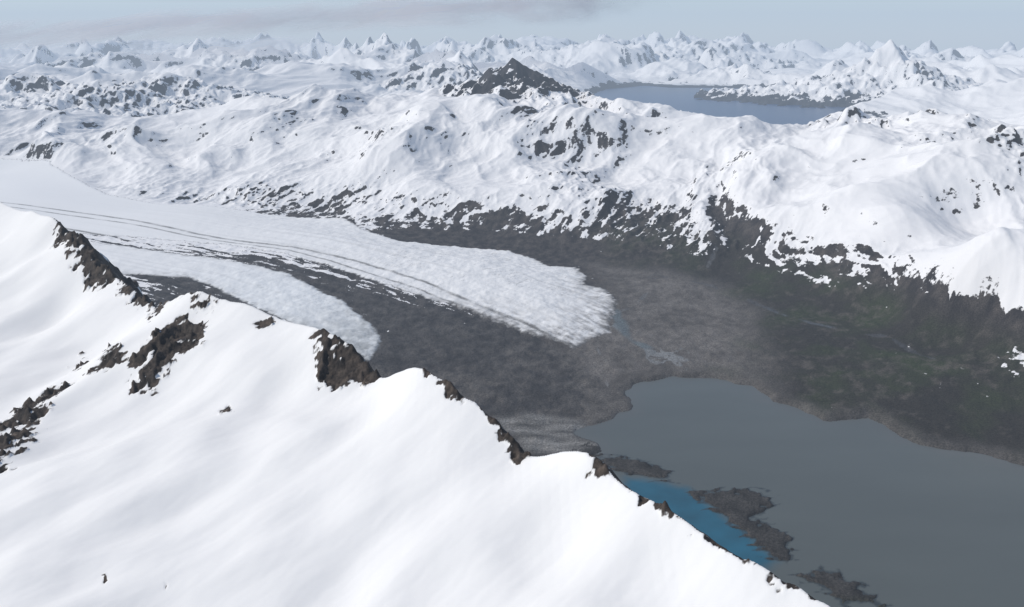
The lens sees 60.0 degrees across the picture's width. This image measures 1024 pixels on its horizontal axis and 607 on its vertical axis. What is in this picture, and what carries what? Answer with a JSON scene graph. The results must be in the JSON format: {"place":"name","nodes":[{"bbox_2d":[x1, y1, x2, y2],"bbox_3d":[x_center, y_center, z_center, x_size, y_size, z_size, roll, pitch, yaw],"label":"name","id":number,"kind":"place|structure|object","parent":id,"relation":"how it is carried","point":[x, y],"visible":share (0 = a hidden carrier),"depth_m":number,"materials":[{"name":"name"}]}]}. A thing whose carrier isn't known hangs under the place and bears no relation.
{"place":"outdoors","nodes":[
{"label":"outdoors","id":0,"kind":"place"},
{"bbox_2d":[1,38,295,57],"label":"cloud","id":1,"kind":"structure","parent":0,"point":[281,44],"depth_m":643.11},
{"bbox_2d":[0,0,599,42],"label":"cloud","id":2,"kind":"structure","parent":0,"point":[396,12],"depth_m":427.34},
{"bbox_2d":[0,158,617,347],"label":"glacier","id":3,"kind":"object","parent":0,"point":[522,293],"visible":0.96,"depth_m":80.52,"materials":[{"name":"white ice"}]},
{"bbox_2d":[0,202,829,606],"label":"snowy ridge","id":4,"kind":"structure","parent":0,"point":[198,450],"depth_m":15.49,"materials":[{"name":"white snow"}]},
{"bbox_2d":[0,57,1023,374],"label":"mountain range","id":5,"kind":"structure","parent":0,"point":[914,219],"depth_m":97.95,"materials":[{"name":"white snow"}]},
{"bbox_2d":[0,30,1023,124],"bbox_3d":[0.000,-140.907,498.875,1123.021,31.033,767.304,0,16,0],"label":"distant mountains","id":6,"kind":"structure","parent":0,"point":[878,78],"depth_m":339.41,"materials":[{"name":"white snow"}]},
{"bbox_2d":[0,0,1023,51],"label":"sky","id":7,"kind":"structure","parent":0,"point":[984,24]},
{"bbox_2d":[379,227,1023,606],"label":"ground","id":8,"kind":"structure","parent":0,"point":[819,351],"depth_m":57.53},
{"bbox_2d":[78,233,627,423],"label":"moraine","id":9,"kind":"structure","parent":8,"relation":"on","point":[487,364],"depth_m":59.44,"materials":[{"name":"grey gravel"}]},
{"bbox_2d":[91,243,381,359],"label":"side glacier","id":10,"kind":"object","parent":9,"relation":"on","point":[287,296],"visible":0.84,"depth_m":68.81,"materials":[{"name":"white ice"}]},
{"bbox_2d":[594,86,849,124],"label":"fjord water","id":11,"kind":"structure","parent":0,"point":[682,99],"depth_m":282.42,"materials":[{"name":"blue liquid"}]},
{"bbox_2d":[574,376,1023,606],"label":"lake","id":12,"kind":"structure","parent":0,"point":[888,517],"depth_m":41.23,"materials":[{"name":"liquid"}]}
]}

